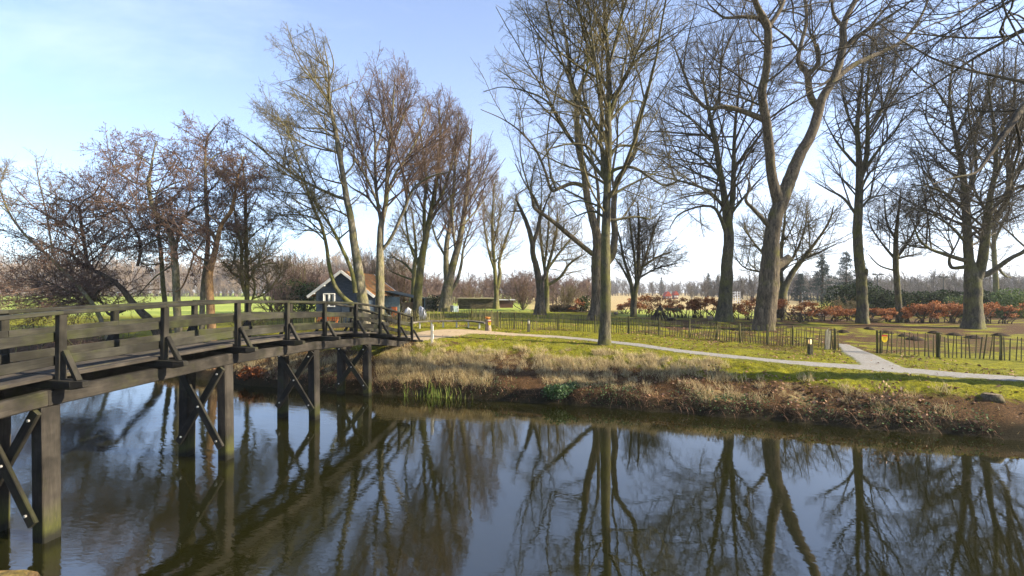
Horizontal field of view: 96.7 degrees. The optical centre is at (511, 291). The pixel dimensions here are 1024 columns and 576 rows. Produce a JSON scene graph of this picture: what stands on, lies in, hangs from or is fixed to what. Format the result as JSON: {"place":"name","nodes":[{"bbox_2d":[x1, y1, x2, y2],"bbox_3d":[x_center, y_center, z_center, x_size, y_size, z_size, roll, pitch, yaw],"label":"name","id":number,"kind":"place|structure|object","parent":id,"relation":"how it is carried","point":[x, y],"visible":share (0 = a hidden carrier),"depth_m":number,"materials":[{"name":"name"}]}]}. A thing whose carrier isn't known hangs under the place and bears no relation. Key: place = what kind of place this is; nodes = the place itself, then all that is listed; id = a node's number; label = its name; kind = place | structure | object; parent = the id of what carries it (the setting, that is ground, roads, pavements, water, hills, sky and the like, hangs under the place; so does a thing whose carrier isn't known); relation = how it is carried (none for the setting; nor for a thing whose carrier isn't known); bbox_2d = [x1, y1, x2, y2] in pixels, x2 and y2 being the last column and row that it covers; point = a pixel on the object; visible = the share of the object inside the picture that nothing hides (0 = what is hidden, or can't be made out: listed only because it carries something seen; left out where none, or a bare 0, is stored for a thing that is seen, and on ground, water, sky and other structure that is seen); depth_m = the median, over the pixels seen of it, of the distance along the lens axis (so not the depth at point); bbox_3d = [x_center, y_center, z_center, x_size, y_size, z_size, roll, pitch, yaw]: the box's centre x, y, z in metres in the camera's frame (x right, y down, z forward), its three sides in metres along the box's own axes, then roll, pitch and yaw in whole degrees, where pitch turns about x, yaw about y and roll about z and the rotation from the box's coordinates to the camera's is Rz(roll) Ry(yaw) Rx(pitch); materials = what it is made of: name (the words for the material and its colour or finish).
{"place":"outdoors","nodes":[
{"label":"outdoors","id":0,"kind":"place"},
{"bbox_2d":[499,299,514,307],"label":"brown shed","id":1,"kind":"structure","parent":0,"point":[504,304],"depth_m":59.98,"materials":[{"name":"brown wood"}]},
{"bbox_2d":[0,362,1023,575],"bbox_3d":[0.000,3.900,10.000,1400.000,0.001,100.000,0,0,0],"label":"water","id":2,"kind":"structure","parent":0,"point":[351,484],"depth_m":8.74,"materials":[{"name":"blue liquid"}]},
{"bbox_2d":[0,293,1023,440],"bbox_3d":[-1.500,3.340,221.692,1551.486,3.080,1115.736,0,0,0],"label":"ground","id":3,"kind":"structure","parent":0,"point":[1010,423],"depth_m":17.50,"materials":[{"name":"green plant"}]},
{"bbox_2d":[0,570,39,575],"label":"mossy log","id":4,"kind":"object","parent":3,"relation":"on","point":[17,573],"visible":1,"depth_m":2.87,"materials":[{"name":"brown wood"}]},
{"bbox_2d":[12,320,76,362],"bbox_3d":[-25.440,3.235,23.991,4.553,3.477,4.128,0,0,-21],"label":"bare shrub","id":5,"kind":"object","parent":3,"relation":"on","point":[42,347],"visible":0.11,"depth_m":23.75,"materials":[{"name":"brown plant"}]},
{"bbox_2d":[0,149,107,340],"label":"willow tree","id":6,"kind":"object","parent":3,"relation":"on","point":[86,295],"visible":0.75,"depth_m":23.89,"materials":[{"name":"brown plant"}]},
{"bbox_2d":[0,155,169,334],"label":"alder tree","id":7,"kind":"object","parent":3,"relation":"on","point":[86,263],"visible":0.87,"depth_m":24.40,"materials":[{"name":"brown plant"}]},
{"bbox_2d":[51,320,138,347],"bbox_3d":[-21.902,2.920,23.805,3.193,2.986,3.576,0,0,0],"label":"bare shrub","id":8,"kind":"object","parent":3,"relation":"on","point":[89,340],"visible":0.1,"depth_m":23.54,"materials":[{"name":"brown plant"}]},
{"bbox_2d":[72,121,218,332],"bbox_3d":[-18.331,-2.789,23.564,6.095,11.940,5.271,0,0,0],"label":"alder tree","id":9,"kind":"object","parent":3,"relation":"on","point":[153,207],"visible":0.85,"depth_m":22.98,"materials":[{"name":"brown plant"}]},
{"bbox_2d":[119,194,183,332],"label":"alder tree","id":10,"kind":"object","parent":3,"relation":"on","point":[162,283],"visible":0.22,"depth_m":25.53,"materials":[{"name":"brown plant"}]},
{"bbox_2d":[163,109,248,328],"bbox_3d":[-16.134,-3.268,23.930,3.468,12.528,3.609,0,0,0],"label":"alder tree","id":11,"kind":"object","parent":3,"relation":"on","point":[207,138],"visible":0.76,"depth_m":23.96,"materials":[{"name":"brown plant"}]},
{"bbox_2d":[0,246,412,296],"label":"wood","id":12,"kind":"object","parent":3,"relation":"on","point":[221,283],"visible":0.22,"depth_m":238.99,"materials":[{"name":"brown plant"}]},
{"bbox_2d":[0,300,422,543],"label":"footbridge","id":13,"kind":"object","parent":3,"relation":"on","point":[40,385],"visible":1,"depth_m":9.00,"materials":[{"name":"wood"}]},
{"bbox_2d":[148,140,279,341],"bbox_3d":[-14.988,-1.954,22.518,5.748,10.435,4.332,0,0,0],"label":"alder tree","id":14,"kind":"object","parent":3,"relation":"on","point":[211,266],"visible":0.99,"depth_m":22.36,"materials":[{"name":"orange plant"}]},
{"bbox_2d":[203,149,295,321],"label":"alder tree","id":15,"kind":"object","parent":3,"relation":"on","point":[245,255],"visible":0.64,"depth_m":24.08,"materials":[{"name":"brown plant"}]},
{"bbox_2d":[236,366,265,380],"bbox_3d":[-10.817,3.424,19.039,1.266,0.624,0.760,0,0,14],"label":"bracken heap","id":16,"kind":"object","parent":3,"relation":"on","point":[252,372],"visible":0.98,"depth_m":18.90,"materials":[{"name":"brown plant"}]},
{"bbox_2d":[241,278,302,319],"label":"bare shrub","id":17,"kind":"object","parent":3,"relation":"on","point":[278,306],"visible":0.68,"depth_m":40.13,"materials":[{"name":"brown plant"}]},
{"bbox_2d":[216,21,370,331],"bbox_3d":[-11.949,-6.089,25.452,8.657,17.626,6.310,0,0,0],"label":"lime tree","id":18,"kind":"object","parent":3,"relation":"on","point":[362,296],"visible":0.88,"depth_m":25.46,"materials":[{"name":"brown plant"}]},
{"bbox_2d":[274,279,319,311],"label":"ivy thicket","id":19,"kind":"object","parent":3,"relation":"on","point":[311,306],"visible":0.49,"depth_m":44.97,"materials":[{"name":"green plant"}]},
{"bbox_2d":[241,76,357,330],"bbox_3d":[-11.366,-4.090,24.860,5.989,13.658,4.419,0,0,0],"label":"maple tree","id":20,"kind":"object","parent":3,"relation":"on","point":[315,209],"visible":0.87,"depth_m":24.38,"materials":[{"name":"brown plant"}]},
{"bbox_2d":[273,242,333,310],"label":"bare thicket","id":21,"kind":"object","parent":3,"relation":"on","point":[304,275],"visible":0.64,"depth_m":46.46,"materials":[{"name":"brown plant"}]},
{"bbox_2d":[307,270,400,322],"bbox_3d":[-12.300,0.468,36.566,4.956,3.987,7.843,0,0,0],"label":"cabin","id":22,"kind":"object","parent":3,"relation":"on","point":[325,291],"visible":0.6,"depth_m":32.98,"materials":[{"name":"black paint"}]},
{"bbox_2d":[323,293,334,306],"bbox_3d":[-13.243,0.634,32.945,0.865,0.980,0.070,0,0,0],"label":"window","id":23,"kind":"structure","parent":22,"relation":"in","point":[326,296],"depth_m":32.94,"materials":[{"name":"white paint"}]},
{"bbox_2d":[257,308,498,327],"bbox_3d":[-9.186,1.953,32.597,17.732,1.481,4.854,0,0,9],"label":"paling fence","id":24,"kind":"object","parent":3,"relation":"on","point":[483,314],"visible":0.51,"depth_m":32.25,"materials":[{"name":"wood"}]},
{"bbox_2d":[360,239,407,287],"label":"bare thicket","id":25,"kind":"object","parent":3,"relation":"on","point":[373,265],"visible":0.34,"depth_m":51.82,"materials":[{"name":"brown plant"}]},
{"bbox_2d":[328,47,459,329],"bbox_3d":[-6.903,-6.017,27.396,7.449,17.420,6.112,0,0,0],"label":"lime tree","id":26,"kind":"object","parent":3,"relation":"on","point":[389,117],"visible":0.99,"depth_m":27.35,"materials":[{"name":"brown plant"}]},
{"bbox_2d":[384,257,426,311],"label":"bare thicket","id":27,"kind":"object","parent":3,"relation":"on","point":[398,280],"visible":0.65,"depth_m":49.69,"materials":[{"name":"brown plant"}]},
{"bbox_2d":[384,291,426,314],"bbox_3d":[-8.975,1.259,38.650,2.761,2.606,3.800,0,0,0],"label":"lean to","id":28,"kind":"object","parent":3,"relation":"on","point":[392,301],"visible":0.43,"depth_m":36.89,"materials":[{"name":"wood"}]},
{"bbox_2d":[384,200,431,298],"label":"maple tree","id":29,"kind":"object","parent":3,"relation":"on","point":[413,228],"visible":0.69,"depth_m":45.74,"materials":[{"name":"brown plant"}]},
{"bbox_2d":[263,262,591,303],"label":"scrub wood","id":30,"kind":"object","parent":3,"relation":"on","point":[434,286],"visible":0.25,"depth_m":103.78,"materials":[{"name":"brown plant"}]},
{"bbox_2d":[425,294,440,310],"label":"holly bush","id":31,"kind":"object","parent":3,"relation":"on","point":[436,302],"visible":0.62,"depth_m":51.37,"materials":[{"name":"green plant"}]},
{"bbox_2d":[397,82,474,318],"bbox_3d":[-5.965,-6.842,35.921,6.314,18.804,5.304,0,0,0],"label":"lime tree","id":32,"kind":"object","parent":3,"relation":"on","point":[426,229],"visible":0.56,"depth_m":35.66,"materials":[{"name":"brown plant"}]},
{"bbox_2d":[404,376,471,398],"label":"reed shoots","id":33,"kind":"object","parent":3,"relation":"on","point":[437,396],"visible":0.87,"depth_m":16.80,"materials":[{"name":"plant"}]},
{"bbox_2d":[408,320,484,328],"bbox_3d":[-3.859,2.089,28.316,5.008,0.596,1.640,0,0,4],"label":"fence","id":34,"kind":"object","parent":3,"relation":"on","point":[456,321],"visible":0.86,"depth_m":28.51,"materials":[{"name":"wood"}]},
{"bbox_2d":[428,105,504,311],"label":"lime tree","id":35,"kind":"object","parent":3,"relation":"on","point":[449,270],"visible":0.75,"depth_m":49.61,"materials":[{"name":"brown plant"}]},
{"bbox_2d":[457,282,483,297],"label":"bare shrub","id":36,"kind":"object","parent":3,"relation":"on","point":[466,293],"visible":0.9,"depth_m":66.03,"materials":[{"name":"brown plant"}]},
{"bbox_2d":[456,298,493,308],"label":"wood store","id":37,"kind":"structure","parent":3,"relation":"on","point":[475,303],"depth_m":56.99,"materials":[{"name":"brown wood"}]},
{"bbox_2d":[477,176,525,308],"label":"lime tree","id":38,"kind":"object","parent":3,"relation":"on","point":[495,235],"visible":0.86,"depth_m":56.04,"materials":[{"name":"brown plant"}]},
{"bbox_2d":[488,278,536,309],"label":"bare shrub","id":39,"kind":"object","parent":3,"relation":"on","point":[523,306],"visible":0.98,"depth_m":51.83,"materials":[{"name":"brown plant"}]},
{"bbox_2d":[507,160,561,314],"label":"oak tree","id":40,"kind":"object","parent":3,"relation":"on","point":[539,308],"visible":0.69,"depth_m":42.55,"materials":[{"name":"brown plant"}]},
{"bbox_2d":[512,299,587,311],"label":"brushwood pile","id":41,"kind":"object","parent":3,"relation":"on","point":[557,308],"visible":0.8,"depth_m":49.79,"materials":[{"name":"brown wood"}]},
{"bbox_2d":[540,380,579,401],"bbox_3d":[1.708,3.481,15.921,1.433,0.683,0.850,0,0,0],"label":"ivy plant","id":42,"kind":"object","parent":3,"relation":"on","point":[561,390],"visible":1,"depth_m":15.81,"materials":[{"name":"green plant"}]},
{"bbox_2d":[530,184,592,311],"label":"maple tree","id":43,"kind":"object","parent":3,"relation":"on","point":[554,230],"visible":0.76,"depth_m":48.71,"materials":[{"name":"brown plant"}]},
{"bbox_2d":[470,0,665,319],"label":"oak tree","id":44,"kind":"object","parent":3,"relation":"on","point":[595,252],"visible":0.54,"depth_m":35.79,"materials":[{"name":"brown plant"}]},
{"bbox_2d":[549,280,590,306],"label":"bare shrub","id":45,"kind":"object","parent":3,"relation":"on","point":[568,299],"visible":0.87,"depth_m":52.65,"materials":[{"name":"brown plant"}]},
{"bbox_2d":[578,295,590,312],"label":"holly bush","id":46,"kind":"object","parent":3,"relation":"on","point":[586,304],"visible":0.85,"depth_m":49.99,"materials":[{"name":"green plant"}]},
{"bbox_2d":[484,0,701,345],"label":"maple tree","id":47,"kind":"object","parent":3,"relation":"on","point":[606,171],"visible":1,"depth_m":20.65,"materials":[{"name":"grey plant"}]},
{"bbox_2d":[208,339,1003,423],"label":"dry grass tufts","id":48,"kind":"object","parent":3,"relation":"on","point":[468,359],"visible":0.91,"depth_m":17.42,"materials":[{"name":"beige plant"}]},
{"bbox_2d":[214,321,1022,422],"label":"fallen leaves","id":49,"kind":"object","parent":3,"relation":"on","point":[865,397],"visible":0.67,"depth_m":16.94,"materials":[{"name":"brown plant"}]},
{"bbox_2d":[616,300,630,313],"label":"beech shrub","id":50,"kind":"object","parent":3,"relation":"on","point":[620,308],"visible":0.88,"depth_m":48.33,"materials":[{"name":"brown plant"}]},
{"bbox_2d":[623,297,647,313],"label":"beech shrub","id":51,"kind":"object","parent":3,"relation":"on","point":[640,306],"visible":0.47,"depth_m":49.30,"materials":[{"name":"brown plant"}]},
{"bbox_2d":[300,372,997,435],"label":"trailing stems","id":52,"kind":"object","parent":3,"relation":"on","point":[681,403],"visible":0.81,"depth_m":14.58,"materials":[{"name":"brown plant"}]},
{"bbox_2d":[610,193,688,316],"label":"hornbeam tree","id":53,"kind":"object","parent":3,"relation":"on","point":[640,244],"visible":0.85,"depth_m":41.27,"materials":[{"name":"brown plant"}]},
{"bbox_2d":[637,294,677,316],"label":"beech shrub","id":54,"kind":"object","parent":3,"relation":"on","point":[649,303],"visible":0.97,"depth_m":42.70,"materials":[{"name":"brown plant"}]},
{"bbox_2d":[650,305,668,319],"bbox_3d":[12.443,1.781,38.300,1.674,1.313,1.290,0,0,0],"label":"branch den","id":55,"kind":"object","parent":3,"relation":"on","point":[657,313],"visible":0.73,"depth_m":38.12,"materials":[{"name":"brown wood"}]},
{"bbox_2d":[320,367,1002,433],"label":"grass","id":56,"kind":"structure","parent":3,"relation":"on","point":[731,398],"depth_m":13.93,"materials":[{"name":"green plant"}]},
{"bbox_2d":[654,300,679,316],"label":"beech shrub","id":57,"kind":"object","parent":3,"relation":"on","point":[668,305],"visible":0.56,"depth_m":43.02,"materials":[{"name":"brown plant"}]},
{"bbox_2d":[500,312,838,349],"bbox_3d":[7.782,2.155,26.128,17.792,1.725,2.267,0,0,23],"label":"paling fence","id":58,"kind":"object","parent":3,"relation":"on","point":[689,333],"visible":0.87,"depth_m":26.04,"materials":[{"name":"wood"}]},
{"bbox_2d":[671,297,694,317],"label":"beech shrub","id":59,"kind":"object","parent":3,"relation":"on","point":[680,306],"visible":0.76,"depth_m":41.17,"materials":[{"name":"beige plant"}]},
{"bbox_2d":[685,297,699,317],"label":"beech shrub","id":60,"kind":"object","parent":3,"relation":"on","point":[693,307],"visible":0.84,"depth_m":41.19,"materials":[{"name":"brown plant"}]},
{"bbox_2d":[691,296,708,317],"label":"beech shrub","id":61,"kind":"object","parent":3,"relation":"on","point":[701,307],"visible":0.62,"depth_m":41.40,"materials":[{"name":"brown plant"}]},
{"bbox_2d":[698,297,717,318],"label":"beech shrub","id":62,"kind":"object","parent":3,"relation":"on","point":[713,301],"visible":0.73,"depth_m":40.55,"materials":[{"name":"brown plant"}]},
{"bbox_2d":[627,1,809,322],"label":"elm tree","id":63,"kind":"object","parent":3,"relation":"on","point":[724,310],"visible":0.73,"depth_m":36.49,"materials":[{"name":"grey plant"}]},
{"bbox_2d":[736,297,755,320],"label":"beech shrub","id":64,"kind":"object","parent":3,"relation":"on","point":[747,304],"visible":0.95,"depth_m":38.86,"materials":[{"name":"brown plant"}]},
{"bbox_2d":[776,299,796,320],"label":"beech shrub","id":65,"kind":"object","parent":3,"relation":"on","point":[781,302],"visible":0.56,"depth_m":38.78,"materials":[{"name":"brown plant"}]},
{"bbox_2d":[733,182,853,318],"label":"maple tree","id":66,"kind":"object","parent":3,"relation":"on","point":[786,283],"visible":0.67,"depth_m":41.88,"materials":[{"name":"brown plant"}]},
{"bbox_2d":[570,273,1023,295],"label":"hazy wood","id":67,"kind":"object","parent":3,"relation":"on","point":[621,289],"visible":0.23,"depth_m":268.42,"materials":[{"name":"plant"}]},
{"bbox_2d":[654,0,946,330],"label":"oak tree","id":68,"kind":"object","parent":3,"relation":"on","point":[772,263],"visible":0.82,"depth_m":30.45,"materials":[{"name":"brown plant"}]},
{"bbox_2d":[790,273,810,302],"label":"conifer tree","id":69,"kind":"object","parent":3,"relation":"on","point":[800,288],"visible":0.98,"depth_m":104.79,"materials":[{"name":"green plant"}]},
{"bbox_2d":[785,310,816,322],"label":"bare shrub","id":70,"kind":"object","parent":3,"relation":"on","point":[799,319],"visible":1,"depth_m":36.45,"materials":[{"name":"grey plant"}]},
{"bbox_2d":[789,302,818,321],"bbox_3d":[24.514,1.617,38.119,1.938,1.848,2.270,0,0,0],"label":"beech shrub","id":71,"kind":"object","parent":3,"relation":"on","point":[809,312],"visible":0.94,"depth_m":37.85,"materials":[{"name":"brown plant"}]},
{"bbox_2d":[806,337,813,354],"bbox_3d":[12.969,2.461,19.800,0.200,0.890,0.200,0,0,0],"label":"bollard lamp","id":72,"kind":"object","parent":3,"relation":"on","point":[810,348],"visible":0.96,"depth_m":19.73,"materials":[{"name":"brown"}]},
{"bbox_2d":[797,300,836,321],"bbox_3d":[25.636,1.637,38.453,1.690,1.885,3.302,0,0,-38],"label":"beech shrub","id":73,"kind":"object","parent":3,"relation":"on","point":[823,312],"visible":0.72,"depth_m":38.01,"materials":[{"name":"brown plant"}]},
{"bbox_2d":[802,255,840,302],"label":"conifer tree","id":74,"kind":"object","parent":3,"relation":"on","point":[823,271],"visible":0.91,"depth_m":91.82,"materials":[{"name":"green plant"}]},
{"bbox_2d":[823,305,852,321],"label":"beech shrub","id":75,"kind":"object","parent":3,"relation":"on","point":[839,313],"visible":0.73,"depth_m":38.00,"materials":[{"name":"brown plant"}]},
{"bbox_2d":[825,251,855,296],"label":"conifer tree","id":76,"kind":"object","parent":3,"relation":"on","point":[844,259],"visible":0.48,"depth_m":97.83,"materials":[{"name":"green plant"}]},
{"bbox_2d":[831,296,855,317],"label":"bare shrub","id":77,"kind":"object","parent":3,"relation":"on","point":[844,307],"visible":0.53,"depth_m":43.79,"materials":[{"name":"brown plant"}]},
{"bbox_2d":[838,308,855,321],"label":"beech shrub","id":78,"kind":"object","parent":3,"relation":"on","point":[853,311],"visible":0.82,"depth_m":37.67,"materials":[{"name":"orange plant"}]},
{"bbox_2d":[686,265,1023,300],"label":"park wood","id":79,"kind":"object","parent":3,"relation":"on","point":[956,284],"visible":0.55,"depth_m":130.48,"materials":[{"name":"brown plant"}]},
{"bbox_2d":[819,281,892,315],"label":"evergreen bush","id":80,"kind":"object","parent":3,"relation":"on","point":[845,290],"visible":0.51,"depth_m":49.05,"materials":[{"name":"green plant"}]},
{"bbox_2d":[804,5,934,323],"bbox_3d":[28.184,-9.371,35.955,8.842,24.481,7.539,0,0,0],"label":"elm tree","id":81,"kind":"object","parent":3,"relation":"on","point":[861,269],"visible":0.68,"depth_m":35.28,"materials":[{"name":"grey plant"}]},
{"bbox_2d":[869,308,897,321],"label":"beech shrub","id":82,"kind":"object","parent":3,"relation":"on","point":[877,311],"visible":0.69,"depth_m":37.15,"materials":[{"name":"brown plant"}]},
{"bbox_2d":[750,0,1023,243],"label":"overhanging tree","id":83,"kind":"object","parent":3,"relation":"on","point":[1015,117],"visible":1,"depth_m":13.83,"materials":[{"name":"brown plant"}]},
{"bbox_2d":[874,307,910,321],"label":"beech shrub","id":84,"kind":"object","parent":3,"relation":"on","point":[894,315],"visible":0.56,"depth_m":37.73,"materials":[{"name":"brown plant"}]},
{"bbox_2d":[855,380,932,420],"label":"dry stalks","id":85,"kind":"object","parent":3,"relation":"on","point":[889,399],"visible":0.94,"depth_m":13.26,"materials":[{"name":"brown plant"}]},
{"bbox_2d":[862,177,940,322],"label":"maple tree","id":86,"kind":"object","parent":3,"relation":"on","point":[896,255],"visible":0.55,"depth_m":37.40,"materials":[{"name":"brown plant"}]},
{"bbox_2d":[900,307,918,322],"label":"beech shrub","id":87,"kind":"object","parent":3,"relation":"on","point":[906,312],"visible":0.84,"depth_m":37.10,"materials":[{"name":"brown plant"}]},
{"bbox_2d":[905,300,946,322],"bbox_3d":[33.508,1.666,36.813,2.260,1.937,2.534,0,0,0],"label":"beech shrub","id":88,"kind":"object","parent":3,"relation":"on","point":[927,309],"visible":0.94,"depth_m":36.94,"materials":[{"name":"brown plant"}]},
{"bbox_2d":[919,304,959,322],"bbox_3d":[34.687,1.831,37.191,2.390,1.598,2.384,0,0,0],"label":"beech shrub","id":89,"kind":"object","parent":3,"relation":"on","point":[935,314],"visible":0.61,"depth_m":36.76,"materials":[{"name":"brown plant"}]},
{"bbox_2d":[869,289,1013,315],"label":"evergreen hedge","id":90,"kind":"object","parent":3,"relation":"on","point":[925,297],"visible":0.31,"depth_m":48.44,"materials":[{"name":"green plant"}]},
{"bbox_2d":[870,31,1023,329],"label":"plane tree","id":91,"kind":"object","parent":3,"relation":"on","point":[974,275],"visible":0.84,"depth_m":32.27,"materials":[{"name":"grey plant"}]},
{"bbox_2d":[876,330,1023,360],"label":"paling fence","id":92,"kind":"object","parent":3,"relation":"on","point":[879,347],"visible":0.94,"depth_m":19.21,"materials":[{"name":"wood"}]},
{"bbox_2d":[937,301,962,322],"bbox_3d":[35.837,1.716,37.327,1.852,1.818,2.581,0,0,18],"label":"beech shrub","id":93,"kind":"object","parent":3,"relation":"on","point":[951,317],"visible":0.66,"depth_m":37.17,"materials":[{"name":"brown plant"}]},
{"bbox_2d":[944,295,962,316],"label":"laurel shrub","id":94,"kind":"object","parent":3,"relation":"on","point":[955,301],"visible":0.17,"depth_m":46.03,"materials":[{"name":"green plant"}]},
{"bbox_2d":[956,188,1023,294],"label":"maple tree","id":95,"kind":"object","parent":3,"relation":"on","point":[995,277],"visible":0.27,"depth_m":59.94,"materials":[{"name":"brown plant"}]},
{"bbox_2d":[983,302,999,323],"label":"beech shrub","id":96,"kind":"object","parent":3,"relation":"on","point":[993,306],"visible":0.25,"depth_m":36.35,"materials":[{"name":"brown plant"}]},
{"bbox_2d":[980,392,1005,402],"bbox_3d":[13.770,3.032,13.050,0.515,0.200,0.552,0,0,-27],"label":"rock","id":97,"kind":"object","parent":3,"relation":"on","point":[996,398],"visible":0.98,"depth_m":12.90,"materials":[{"name":"grey stone"}]},
{"bbox_2d":[983,303,1023,323],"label":"beech shrub","id":98,"kind":"object","parent":3,"relation":"on","point":[1009,310],"visible":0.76,"depth_m":36.64,"materials":[{"name":"brown plant"}]},
{"bbox_2d":[985,288,1023,317],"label":"green shrub","id":99,"kind":"object","parent":3,"relation":"on","point":[1012,297],"visible":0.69,"depth_m":44.49,"materials":[{"name":"green plant"}]},
{"bbox_2d":[0,0,1023,292],"label":"sky","id":100,"kind":"structure","parent":0,"point":[68,68],"materials":[{"name":"blue"}]},
{"bbox_2d":[402,329,1023,381],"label":"gravel path","id":101,"kind":"structure","parent":0,"point":[446,333],"depth_m":17.47,"materials":[{"name":"beige gravel"}]},
{"bbox_2d":[839,344,904,367],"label":"side path","id":102,"kind":"structure","parent":0,"point":[859,356],"depth_m":19.16,"materials":[{"name":"grey gravel"}]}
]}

